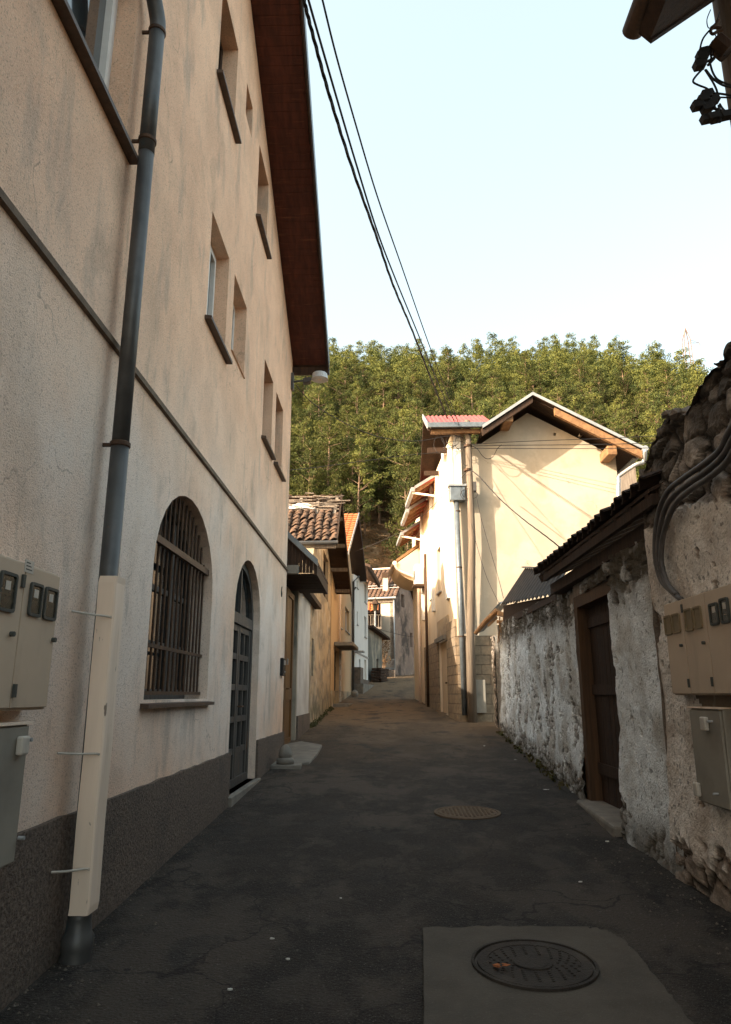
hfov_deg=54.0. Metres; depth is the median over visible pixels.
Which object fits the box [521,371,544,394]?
pine tree
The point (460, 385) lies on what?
pine tree
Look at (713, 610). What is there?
meter window
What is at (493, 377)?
pine tree
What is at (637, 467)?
pine tree
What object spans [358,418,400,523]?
pine tree
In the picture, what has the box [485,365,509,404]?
pine tree
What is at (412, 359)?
pine tree
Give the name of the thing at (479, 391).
pine tree
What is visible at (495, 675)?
stone pier
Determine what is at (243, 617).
door
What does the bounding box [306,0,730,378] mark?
sky
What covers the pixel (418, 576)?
air conditioner
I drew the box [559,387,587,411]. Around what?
pine tree
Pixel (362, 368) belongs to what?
pine tree
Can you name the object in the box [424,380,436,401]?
pine tree
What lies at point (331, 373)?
pine tree
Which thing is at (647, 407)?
pine tree
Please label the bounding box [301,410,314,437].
pine tree
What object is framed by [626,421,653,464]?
pine tree
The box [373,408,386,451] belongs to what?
pine tree
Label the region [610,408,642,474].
pine tree
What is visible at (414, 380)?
pine tree
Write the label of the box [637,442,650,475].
pine tree
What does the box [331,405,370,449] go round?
pine tree
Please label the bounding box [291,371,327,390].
wall lamp
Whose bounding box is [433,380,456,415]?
pine tree
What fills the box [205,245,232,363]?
window
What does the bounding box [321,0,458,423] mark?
overhead cable
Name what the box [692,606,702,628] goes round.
meter window
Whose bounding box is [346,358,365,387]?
pine tree
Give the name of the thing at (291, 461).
pine tree
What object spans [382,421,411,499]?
pine tree
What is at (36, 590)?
meter window
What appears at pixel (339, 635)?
drainpipe
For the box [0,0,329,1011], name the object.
apartment building
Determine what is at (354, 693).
guard stone
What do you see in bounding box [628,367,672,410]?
pine tree
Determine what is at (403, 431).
pine tree
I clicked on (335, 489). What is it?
pine tree
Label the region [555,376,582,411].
pine tree
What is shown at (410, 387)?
pine tree
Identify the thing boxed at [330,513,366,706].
orange house
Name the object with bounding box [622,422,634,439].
pine tree
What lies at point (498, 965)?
fallen leaf
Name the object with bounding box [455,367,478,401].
pine tree
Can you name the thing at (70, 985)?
grit
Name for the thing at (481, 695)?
cabinet
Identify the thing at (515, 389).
pine tree
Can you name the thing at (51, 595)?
meter window
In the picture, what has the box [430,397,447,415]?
pine tree
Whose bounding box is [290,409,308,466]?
pine tree
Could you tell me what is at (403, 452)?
pine tree
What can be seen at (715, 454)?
conduit
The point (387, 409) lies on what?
pine tree
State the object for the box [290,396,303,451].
pine tree
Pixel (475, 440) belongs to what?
pine tree
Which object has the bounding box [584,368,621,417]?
pine tree
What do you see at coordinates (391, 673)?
railing wall
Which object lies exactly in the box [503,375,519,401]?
pine tree
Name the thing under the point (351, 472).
pine tree
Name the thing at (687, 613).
meter window
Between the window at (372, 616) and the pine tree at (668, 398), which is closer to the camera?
the window at (372, 616)
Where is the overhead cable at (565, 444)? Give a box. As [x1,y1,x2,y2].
[475,443,647,445]
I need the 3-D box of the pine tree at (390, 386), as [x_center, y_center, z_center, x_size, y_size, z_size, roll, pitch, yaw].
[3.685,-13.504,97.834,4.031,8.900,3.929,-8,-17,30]
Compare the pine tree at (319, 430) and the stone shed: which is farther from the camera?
the pine tree at (319, 430)
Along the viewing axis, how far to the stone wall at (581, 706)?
8.18 m
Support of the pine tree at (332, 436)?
on the hillside
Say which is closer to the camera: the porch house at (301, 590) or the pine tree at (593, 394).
the porch house at (301, 590)
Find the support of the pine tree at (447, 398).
on the hillside
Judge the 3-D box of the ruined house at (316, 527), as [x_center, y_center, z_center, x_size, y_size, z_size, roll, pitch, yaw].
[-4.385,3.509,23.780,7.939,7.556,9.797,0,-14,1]
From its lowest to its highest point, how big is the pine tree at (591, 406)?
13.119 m
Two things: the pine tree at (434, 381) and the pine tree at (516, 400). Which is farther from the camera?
the pine tree at (434, 381)
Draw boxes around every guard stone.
[270,745,301,769]
[351,690,357,696]
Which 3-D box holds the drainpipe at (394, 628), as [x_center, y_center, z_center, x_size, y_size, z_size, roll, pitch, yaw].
[2.069,8.969,51.547,0.111,5.901,0.111,-3,-15,10]
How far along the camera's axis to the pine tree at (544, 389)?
92.96 m
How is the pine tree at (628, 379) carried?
on the hillside
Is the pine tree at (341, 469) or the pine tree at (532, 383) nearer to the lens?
the pine tree at (341, 469)
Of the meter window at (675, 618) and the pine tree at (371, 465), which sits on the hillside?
the pine tree at (371, 465)
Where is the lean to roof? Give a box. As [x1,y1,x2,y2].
[500,566,564,605]
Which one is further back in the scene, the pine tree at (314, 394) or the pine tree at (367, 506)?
the pine tree at (314, 394)
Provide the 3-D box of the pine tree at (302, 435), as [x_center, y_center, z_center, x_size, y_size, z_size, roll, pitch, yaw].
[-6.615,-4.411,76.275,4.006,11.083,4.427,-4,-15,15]
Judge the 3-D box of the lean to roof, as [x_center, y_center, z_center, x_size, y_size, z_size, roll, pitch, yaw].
[3.202,1.387,13.809,0.489,1.316,6.411,-1,-14,3]
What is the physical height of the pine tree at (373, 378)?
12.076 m
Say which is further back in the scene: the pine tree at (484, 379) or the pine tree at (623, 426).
the pine tree at (484, 379)
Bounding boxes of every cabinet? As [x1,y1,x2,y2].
[0,554,59,710]
[0,721,32,867]
[476,680,486,712]
[663,584,730,694]
[687,706,730,810]
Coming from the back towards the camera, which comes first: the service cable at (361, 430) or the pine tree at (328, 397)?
the pine tree at (328, 397)
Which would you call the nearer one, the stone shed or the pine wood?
the stone shed
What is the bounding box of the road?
[0,675,730,1023]
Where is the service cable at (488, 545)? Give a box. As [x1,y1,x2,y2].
[476,495,503,597]
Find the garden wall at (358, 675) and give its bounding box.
[354,667,362,683]
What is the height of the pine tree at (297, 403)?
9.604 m
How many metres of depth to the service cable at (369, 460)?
18.77 m
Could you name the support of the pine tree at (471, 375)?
on the hillside
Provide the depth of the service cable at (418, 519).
24.39 m
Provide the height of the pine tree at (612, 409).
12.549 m
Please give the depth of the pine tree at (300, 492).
63.76 m
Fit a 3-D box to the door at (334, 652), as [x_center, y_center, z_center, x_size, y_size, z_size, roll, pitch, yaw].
[-1.307,6.629,28.302,0.070,2.245,2.032,-1,-14,3]
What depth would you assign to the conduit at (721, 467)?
5.38 m
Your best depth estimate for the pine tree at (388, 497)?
73.54 m
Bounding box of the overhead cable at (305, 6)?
[302,0,447,418]
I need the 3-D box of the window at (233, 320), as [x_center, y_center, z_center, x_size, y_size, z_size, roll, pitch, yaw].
[-1.731,-2.380,9.274,0.240,1.043,0.830,0,-14,1]
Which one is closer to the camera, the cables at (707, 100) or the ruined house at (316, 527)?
the cables at (707, 100)
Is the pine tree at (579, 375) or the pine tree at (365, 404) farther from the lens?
the pine tree at (579, 375)
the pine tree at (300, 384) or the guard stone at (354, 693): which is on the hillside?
the pine tree at (300, 384)
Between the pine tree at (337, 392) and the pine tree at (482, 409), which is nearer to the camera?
the pine tree at (482, 409)
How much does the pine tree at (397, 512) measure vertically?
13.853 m
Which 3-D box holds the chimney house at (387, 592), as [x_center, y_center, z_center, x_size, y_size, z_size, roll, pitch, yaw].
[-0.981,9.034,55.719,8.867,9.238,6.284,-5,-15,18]
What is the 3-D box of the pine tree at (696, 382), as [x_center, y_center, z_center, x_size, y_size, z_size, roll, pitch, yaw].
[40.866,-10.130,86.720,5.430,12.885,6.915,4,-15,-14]
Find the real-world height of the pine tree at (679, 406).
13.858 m
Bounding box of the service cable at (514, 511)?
[471,470,559,546]
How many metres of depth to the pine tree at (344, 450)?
72.77 m
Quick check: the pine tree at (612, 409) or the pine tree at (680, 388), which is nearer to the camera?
the pine tree at (612, 409)
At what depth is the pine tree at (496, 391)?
85.27 m
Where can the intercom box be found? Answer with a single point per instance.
(282, 666)
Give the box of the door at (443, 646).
[441,642,447,713]
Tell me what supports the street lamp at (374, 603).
on the ground
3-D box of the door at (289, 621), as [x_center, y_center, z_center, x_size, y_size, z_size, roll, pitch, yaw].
[-1.627,3.108,14.551,0.142,3.130,2.250,0,-14,1]
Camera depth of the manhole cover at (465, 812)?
7.92 m
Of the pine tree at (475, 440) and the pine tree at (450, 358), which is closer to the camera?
the pine tree at (475, 440)
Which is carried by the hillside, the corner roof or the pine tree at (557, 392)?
the pine tree at (557, 392)
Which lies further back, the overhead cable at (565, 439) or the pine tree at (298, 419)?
the pine tree at (298, 419)
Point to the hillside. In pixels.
(373, 556)
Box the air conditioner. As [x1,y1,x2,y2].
[412,564,423,588]
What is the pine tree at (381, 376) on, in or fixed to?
on the hillside
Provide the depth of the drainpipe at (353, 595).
36.37 m
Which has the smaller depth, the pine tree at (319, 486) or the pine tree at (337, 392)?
the pine tree at (319, 486)
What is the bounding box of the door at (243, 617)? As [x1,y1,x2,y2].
[228,563,252,789]
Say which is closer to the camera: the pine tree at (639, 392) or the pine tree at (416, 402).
the pine tree at (416, 402)
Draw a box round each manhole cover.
[434,806,500,819]
[471,939,598,991]
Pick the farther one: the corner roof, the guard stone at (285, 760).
the guard stone at (285, 760)
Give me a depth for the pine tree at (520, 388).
89.77 m
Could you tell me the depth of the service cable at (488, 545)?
18.89 m
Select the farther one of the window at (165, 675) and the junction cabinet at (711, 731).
the window at (165, 675)
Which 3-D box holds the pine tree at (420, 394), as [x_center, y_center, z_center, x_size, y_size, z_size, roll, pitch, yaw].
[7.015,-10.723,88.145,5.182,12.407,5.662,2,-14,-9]
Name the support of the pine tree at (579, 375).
on the hillside
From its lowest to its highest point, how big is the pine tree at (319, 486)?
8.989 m
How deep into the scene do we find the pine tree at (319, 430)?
75.50 m
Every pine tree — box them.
[289,418,317,493]
[289,446,302,495]
[289,481,294,495]
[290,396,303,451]
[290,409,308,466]
[290,424,317,492]
[290,440,336,495]
[291,376,311,416]
[291,377,305,420]
[291,399,305,425]
[291,467,308,489]
[293,487,312,495]
[294,376,312,406]
[295,384,323,429]
[296,421,318,480]
[300,427,351,494]
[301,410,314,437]
[303,381,331,418]
[303,382,338,461]
[303,411,354,496]
[304,380,332,405]
[306,467,334,495]
[307,420,333,471]
[309,385,339,421]
[320,437,354,508]
[321,473,353,512]
[323,348,344,426]
[325,362,365,406]
[330,384,349,428]
[330,402,343,433]
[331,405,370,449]
[332,425,371,513]
[336,367,361,408]
[338,383,353,410]
[338,392,355,413]
[338,410,358,436]
[338,436,369,508]
[338,437,389,522]
[342,381,376,435]
[345,365,382,392]
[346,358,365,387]
[346,375,368,411]
[346,418,375,509]
[349,415,371,508]
[351,415,387,525]
[354,399,373,436]
[356,437,382,535]
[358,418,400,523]
[363,376,393,415]
[363,379,378,410]
[364,381,388,418]
[365,418,397,507]
[367,371,399,418]
[370,447,386,514]
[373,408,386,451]
[375,364,401,410]
[375,452,407,527]
[376,456,419,532]
[378,375,420,420]
[378,406,396,478]
[378,409,422,547]
[381,409,400,495]
[382,384,401,408]
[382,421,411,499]
[382,470,413,563]
[386,425,418,491]
[388,397,425,445]
[389,401,402,432]
[390,399,428,467]
[391,420,422,481]
[391,434,419,498]
[396,516,411,555]
[397,354,435,407]
[397,447,420,501]
[400,393,414,427]
[401,383,419,408]
[402,365,434,410]
[406,379,436,418]
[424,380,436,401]
[425,367,443,411]
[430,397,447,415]
[431,345,460,400]
[432,363,459,407]
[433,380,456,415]
[433,386,453,409]
[433,386,456,415]
[441,381,475,411]
[446,408,476,443]
[447,401,461,415]
[449,367,465,408]
[453,370,490,415]
[454,396,475,440]
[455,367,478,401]
[469,398,498,443]
[470,371,487,401]
[471,434,478,443]
[473,383,490,406]
[473,405,498,442]
[475,372,509,405]
[481,376,488,397]
[484,397,504,415]
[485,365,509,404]
[486,378,504,406]
[488,386,511,414]
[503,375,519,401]
[503,380,518,403]
[507,349,544,395]
[508,379,521,399]
[508,384,527,403]
[511,396,524,403]
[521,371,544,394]
[522,359,555,398]
[541,387,553,400]
[543,379,569,406]
[548,360,571,392]
[549,378,579,409]
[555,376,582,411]
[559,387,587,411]
[567,349,596,394]
[567,394,588,416]
[570,356,598,399]
[571,381,590,411]
[572,388,589,416]
[579,381,606,418]
[581,371,609,398]
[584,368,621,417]
[585,398,617,431]
[590,403,607,425]
[600,403,634,441]
[604,386,641,434]
[605,414,624,436]
[606,398,627,426]
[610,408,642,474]
[612,360,637,416]
[618,389,631,423]
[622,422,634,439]
[625,400,649,460]
[626,383,659,435]
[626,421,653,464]
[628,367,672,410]
[628,438,645,481]
[634,389,649,412]
[637,391,668,455]
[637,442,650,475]
[641,398,659,440]
[644,363,690,408]
[645,416,664,458]
[658,385,676,418]
[668,401,683,409]
[669,395,685,408]
[671,383,693,404]
[673,403,685,408]
[687,379,703,405]
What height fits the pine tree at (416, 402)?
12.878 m
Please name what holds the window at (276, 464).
in the apartment building
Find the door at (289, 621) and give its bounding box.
[282,587,294,744]
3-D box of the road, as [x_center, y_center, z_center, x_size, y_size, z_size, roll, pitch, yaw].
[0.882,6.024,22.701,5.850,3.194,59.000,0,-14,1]
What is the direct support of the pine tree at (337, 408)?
on the hillside
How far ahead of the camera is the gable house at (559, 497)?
21.79 m
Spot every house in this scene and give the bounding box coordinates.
[282,531,327,744]
[288,493,351,722]
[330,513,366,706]
[351,563,379,691]
[367,567,413,675]
[368,602,381,629]
[387,392,648,721]
[620,468,636,492]
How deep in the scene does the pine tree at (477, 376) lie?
98.15 m
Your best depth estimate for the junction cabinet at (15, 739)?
3.28 m
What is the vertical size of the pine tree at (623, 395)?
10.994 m
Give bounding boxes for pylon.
[676,328,703,367]
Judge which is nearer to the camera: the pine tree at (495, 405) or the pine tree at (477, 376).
the pine tree at (495, 405)
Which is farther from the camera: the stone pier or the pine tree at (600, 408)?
the pine tree at (600, 408)
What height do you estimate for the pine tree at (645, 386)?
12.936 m
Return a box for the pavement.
[354,684,373,693]
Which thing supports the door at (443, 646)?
in the gable house at (559, 497)
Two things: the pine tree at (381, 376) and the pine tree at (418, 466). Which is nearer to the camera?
the pine tree at (418, 466)
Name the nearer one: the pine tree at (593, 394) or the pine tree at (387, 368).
the pine tree at (593, 394)
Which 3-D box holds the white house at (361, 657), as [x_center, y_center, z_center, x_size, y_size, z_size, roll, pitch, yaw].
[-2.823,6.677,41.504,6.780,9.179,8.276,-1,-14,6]
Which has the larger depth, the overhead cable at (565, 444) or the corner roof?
the overhead cable at (565, 444)
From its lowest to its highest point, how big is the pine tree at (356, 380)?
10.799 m
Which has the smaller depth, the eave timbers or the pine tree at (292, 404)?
the eave timbers
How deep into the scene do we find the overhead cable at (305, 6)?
9.02 m
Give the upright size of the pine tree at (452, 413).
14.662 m
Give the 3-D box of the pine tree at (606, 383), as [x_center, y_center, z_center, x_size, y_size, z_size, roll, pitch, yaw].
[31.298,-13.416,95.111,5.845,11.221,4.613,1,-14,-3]
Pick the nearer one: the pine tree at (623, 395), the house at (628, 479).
the house at (628, 479)
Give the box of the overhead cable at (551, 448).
[471,448,632,448]
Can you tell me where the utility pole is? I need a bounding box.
[434,420,477,722]
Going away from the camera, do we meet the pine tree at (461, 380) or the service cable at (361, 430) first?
the service cable at (361, 430)
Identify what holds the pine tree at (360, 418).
on the hillside
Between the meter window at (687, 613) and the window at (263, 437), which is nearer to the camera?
the meter window at (687, 613)
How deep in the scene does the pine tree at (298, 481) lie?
72.51 m
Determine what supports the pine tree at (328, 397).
on the hillside
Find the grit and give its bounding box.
[7,725,728,1021]
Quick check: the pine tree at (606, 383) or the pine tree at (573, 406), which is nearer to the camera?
the pine tree at (573, 406)
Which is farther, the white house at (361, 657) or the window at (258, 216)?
the white house at (361, 657)
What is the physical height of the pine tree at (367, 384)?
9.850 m
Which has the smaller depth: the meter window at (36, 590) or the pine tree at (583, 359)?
the meter window at (36, 590)
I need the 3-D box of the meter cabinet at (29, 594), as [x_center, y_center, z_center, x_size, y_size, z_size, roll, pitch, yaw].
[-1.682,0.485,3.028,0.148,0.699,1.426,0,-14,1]
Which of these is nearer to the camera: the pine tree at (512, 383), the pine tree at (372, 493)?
the pine tree at (372, 493)
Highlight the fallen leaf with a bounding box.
[492,963,510,967]
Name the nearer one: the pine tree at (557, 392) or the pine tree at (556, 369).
the pine tree at (557, 392)
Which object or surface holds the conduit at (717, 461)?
attached to the ruined wall at (697, 553)
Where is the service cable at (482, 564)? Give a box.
[471,524,498,602]
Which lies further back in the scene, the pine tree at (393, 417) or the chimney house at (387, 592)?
the pine tree at (393, 417)
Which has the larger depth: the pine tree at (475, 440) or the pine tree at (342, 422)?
the pine tree at (342, 422)
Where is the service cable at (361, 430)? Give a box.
[296,385,464,440]
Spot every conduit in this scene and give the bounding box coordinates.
[652,422,730,600]
[655,436,730,593]
[658,449,730,595]
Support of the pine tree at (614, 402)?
on the hillside
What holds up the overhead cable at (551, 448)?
attached to the utility pole
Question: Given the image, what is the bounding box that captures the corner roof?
[622,0,714,43]
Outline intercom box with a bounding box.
[280,658,285,675]
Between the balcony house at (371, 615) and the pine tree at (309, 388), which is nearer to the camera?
the balcony house at (371, 615)
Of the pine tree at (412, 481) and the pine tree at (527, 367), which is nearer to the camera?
the pine tree at (412, 481)
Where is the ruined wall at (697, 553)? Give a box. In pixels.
[639,341,730,912]
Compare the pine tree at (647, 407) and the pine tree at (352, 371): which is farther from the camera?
the pine tree at (352, 371)
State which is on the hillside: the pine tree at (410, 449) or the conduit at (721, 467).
the pine tree at (410, 449)
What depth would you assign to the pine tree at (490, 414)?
78.78 m
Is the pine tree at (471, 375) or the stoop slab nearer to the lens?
the stoop slab
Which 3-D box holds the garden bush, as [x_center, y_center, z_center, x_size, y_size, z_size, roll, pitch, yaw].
[1.282,9.845,49.051,1.209,3.178,0.963,5,-15,-17]
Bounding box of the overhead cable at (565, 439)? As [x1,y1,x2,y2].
[471,436,650,444]
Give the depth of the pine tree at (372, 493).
76.76 m
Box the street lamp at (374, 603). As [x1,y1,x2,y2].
[371,598,378,626]
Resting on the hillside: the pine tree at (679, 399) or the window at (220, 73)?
the pine tree at (679, 399)
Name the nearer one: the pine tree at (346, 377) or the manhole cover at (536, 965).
the manhole cover at (536, 965)
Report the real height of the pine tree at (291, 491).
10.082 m
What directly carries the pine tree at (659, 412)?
on the hillside
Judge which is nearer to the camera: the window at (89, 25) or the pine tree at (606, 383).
the window at (89, 25)
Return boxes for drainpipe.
[51,0,165,964]
[338,594,340,641]
[352,576,359,690]
[393,599,394,669]
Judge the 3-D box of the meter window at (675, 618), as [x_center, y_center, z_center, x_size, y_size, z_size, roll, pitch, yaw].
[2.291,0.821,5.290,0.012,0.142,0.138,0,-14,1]
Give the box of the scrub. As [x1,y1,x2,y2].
[359,502,410,567]
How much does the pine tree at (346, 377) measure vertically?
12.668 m
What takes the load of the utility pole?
on the ground
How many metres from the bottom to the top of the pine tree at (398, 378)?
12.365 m
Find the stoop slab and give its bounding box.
[274,741,321,764]
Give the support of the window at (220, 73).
in the apartment building
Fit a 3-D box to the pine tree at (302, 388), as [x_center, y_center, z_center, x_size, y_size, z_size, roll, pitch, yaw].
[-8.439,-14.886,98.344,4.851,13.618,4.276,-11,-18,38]
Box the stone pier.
[490,635,500,727]
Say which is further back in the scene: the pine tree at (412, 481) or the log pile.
the pine tree at (412, 481)
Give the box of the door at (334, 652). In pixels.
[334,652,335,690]
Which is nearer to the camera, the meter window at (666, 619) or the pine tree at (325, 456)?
the meter window at (666, 619)
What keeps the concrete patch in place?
on the road
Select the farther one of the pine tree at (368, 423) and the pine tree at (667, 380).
the pine tree at (667, 380)
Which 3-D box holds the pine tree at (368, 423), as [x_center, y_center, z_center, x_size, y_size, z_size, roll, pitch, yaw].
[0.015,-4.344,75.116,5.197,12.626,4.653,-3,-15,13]
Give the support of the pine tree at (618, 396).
on the hillside
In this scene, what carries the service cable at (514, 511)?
attached to the gable house at (559, 497)
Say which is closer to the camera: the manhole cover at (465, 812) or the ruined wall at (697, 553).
the ruined wall at (697, 553)
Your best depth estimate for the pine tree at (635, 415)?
82.08 m
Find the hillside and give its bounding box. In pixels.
[289,419,410,567]
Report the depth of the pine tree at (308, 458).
67.35 m
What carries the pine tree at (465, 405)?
on the hillside
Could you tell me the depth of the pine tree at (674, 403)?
83.60 m
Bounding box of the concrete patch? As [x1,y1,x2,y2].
[423,925,692,1023]
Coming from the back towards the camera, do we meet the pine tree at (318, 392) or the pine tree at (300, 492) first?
the pine tree at (318, 392)
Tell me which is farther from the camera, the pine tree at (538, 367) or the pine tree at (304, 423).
the pine tree at (538, 367)
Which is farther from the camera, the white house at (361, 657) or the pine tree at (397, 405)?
the pine tree at (397, 405)
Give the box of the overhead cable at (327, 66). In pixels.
[307,0,453,420]
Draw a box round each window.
[0,570,18,612]
[27,582,43,617]
[42,587,58,620]
[51,0,137,164]
[140,498,214,708]
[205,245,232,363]
[217,40,241,143]
[231,304,244,378]
[256,214,271,258]
[261,435,275,459]
[274,461,285,481]
[371,613,373,624]
[663,615,672,634]
[671,613,680,632]
[683,608,693,631]
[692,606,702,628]
[708,602,719,625]
[718,597,730,623]
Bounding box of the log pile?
[371,668,388,681]
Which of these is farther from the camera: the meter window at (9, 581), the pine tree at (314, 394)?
the pine tree at (314, 394)
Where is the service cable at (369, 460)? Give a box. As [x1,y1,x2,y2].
[290,445,455,470]
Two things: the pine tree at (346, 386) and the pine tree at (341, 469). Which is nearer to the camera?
the pine tree at (341, 469)
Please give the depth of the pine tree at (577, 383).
91.74 m
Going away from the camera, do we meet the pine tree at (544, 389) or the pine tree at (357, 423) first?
the pine tree at (357, 423)
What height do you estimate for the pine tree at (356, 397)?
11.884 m
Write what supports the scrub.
on the hillside
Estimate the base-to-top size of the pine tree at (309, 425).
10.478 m
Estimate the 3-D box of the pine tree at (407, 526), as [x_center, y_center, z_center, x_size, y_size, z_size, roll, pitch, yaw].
[4.455,3.948,62.544,3.794,10.847,3.300,1,-14,-3]
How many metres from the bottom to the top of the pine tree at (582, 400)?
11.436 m
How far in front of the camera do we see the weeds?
12.50 m
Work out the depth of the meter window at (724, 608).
4.54 m
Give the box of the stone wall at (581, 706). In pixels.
[497,468,683,875]
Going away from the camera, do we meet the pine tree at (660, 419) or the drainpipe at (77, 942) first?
the drainpipe at (77, 942)
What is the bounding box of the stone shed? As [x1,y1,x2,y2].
[368,625,390,681]
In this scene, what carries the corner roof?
on the ruined wall at (697, 553)
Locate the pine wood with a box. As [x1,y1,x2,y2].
[290,332,713,455]
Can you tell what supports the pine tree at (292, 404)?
on the hillside
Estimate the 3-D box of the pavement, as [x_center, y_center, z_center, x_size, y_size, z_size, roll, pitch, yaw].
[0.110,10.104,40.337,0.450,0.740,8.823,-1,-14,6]
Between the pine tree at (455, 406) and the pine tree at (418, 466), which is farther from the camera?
the pine tree at (455, 406)
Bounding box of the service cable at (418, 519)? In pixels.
[355,469,469,551]
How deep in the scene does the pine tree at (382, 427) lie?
79.59 m
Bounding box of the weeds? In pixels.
[310,705,568,789]
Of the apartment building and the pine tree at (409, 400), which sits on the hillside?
the pine tree at (409, 400)
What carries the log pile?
on the road
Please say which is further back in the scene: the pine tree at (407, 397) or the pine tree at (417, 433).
the pine tree at (407, 397)
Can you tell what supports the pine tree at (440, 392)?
on the hillside
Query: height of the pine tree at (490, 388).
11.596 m
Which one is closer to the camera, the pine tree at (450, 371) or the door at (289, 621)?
the door at (289, 621)
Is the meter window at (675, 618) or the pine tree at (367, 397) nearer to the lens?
the meter window at (675, 618)
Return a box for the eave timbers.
[474,595,556,642]
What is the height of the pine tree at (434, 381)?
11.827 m
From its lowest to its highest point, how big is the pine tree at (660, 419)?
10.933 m
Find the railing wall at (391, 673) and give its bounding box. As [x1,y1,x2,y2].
[386,659,394,676]
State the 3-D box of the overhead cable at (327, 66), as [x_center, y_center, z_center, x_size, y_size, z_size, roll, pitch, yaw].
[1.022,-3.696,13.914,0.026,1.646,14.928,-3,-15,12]
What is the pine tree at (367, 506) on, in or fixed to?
on the hillside
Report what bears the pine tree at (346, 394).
on the hillside
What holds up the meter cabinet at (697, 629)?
attached to the ruined wall at (697, 553)
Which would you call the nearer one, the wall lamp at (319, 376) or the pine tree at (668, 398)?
the wall lamp at (319, 376)
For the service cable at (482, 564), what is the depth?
19.36 m
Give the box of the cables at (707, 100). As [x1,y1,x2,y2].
[690,0,730,125]
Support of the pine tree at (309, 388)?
on the hillside
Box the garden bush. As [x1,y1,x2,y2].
[382,640,391,676]
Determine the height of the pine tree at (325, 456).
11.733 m
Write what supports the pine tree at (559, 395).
on the hillside
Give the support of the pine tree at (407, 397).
on the hillside
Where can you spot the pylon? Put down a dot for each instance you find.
(685, 330)
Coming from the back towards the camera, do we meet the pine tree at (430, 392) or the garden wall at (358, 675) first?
the pine tree at (430, 392)
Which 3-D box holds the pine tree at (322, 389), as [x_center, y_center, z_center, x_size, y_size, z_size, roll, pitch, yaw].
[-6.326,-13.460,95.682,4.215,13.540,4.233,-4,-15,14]
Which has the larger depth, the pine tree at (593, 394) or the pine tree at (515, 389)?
the pine tree at (515, 389)
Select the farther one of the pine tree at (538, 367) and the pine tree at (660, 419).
the pine tree at (538, 367)
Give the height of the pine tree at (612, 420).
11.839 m

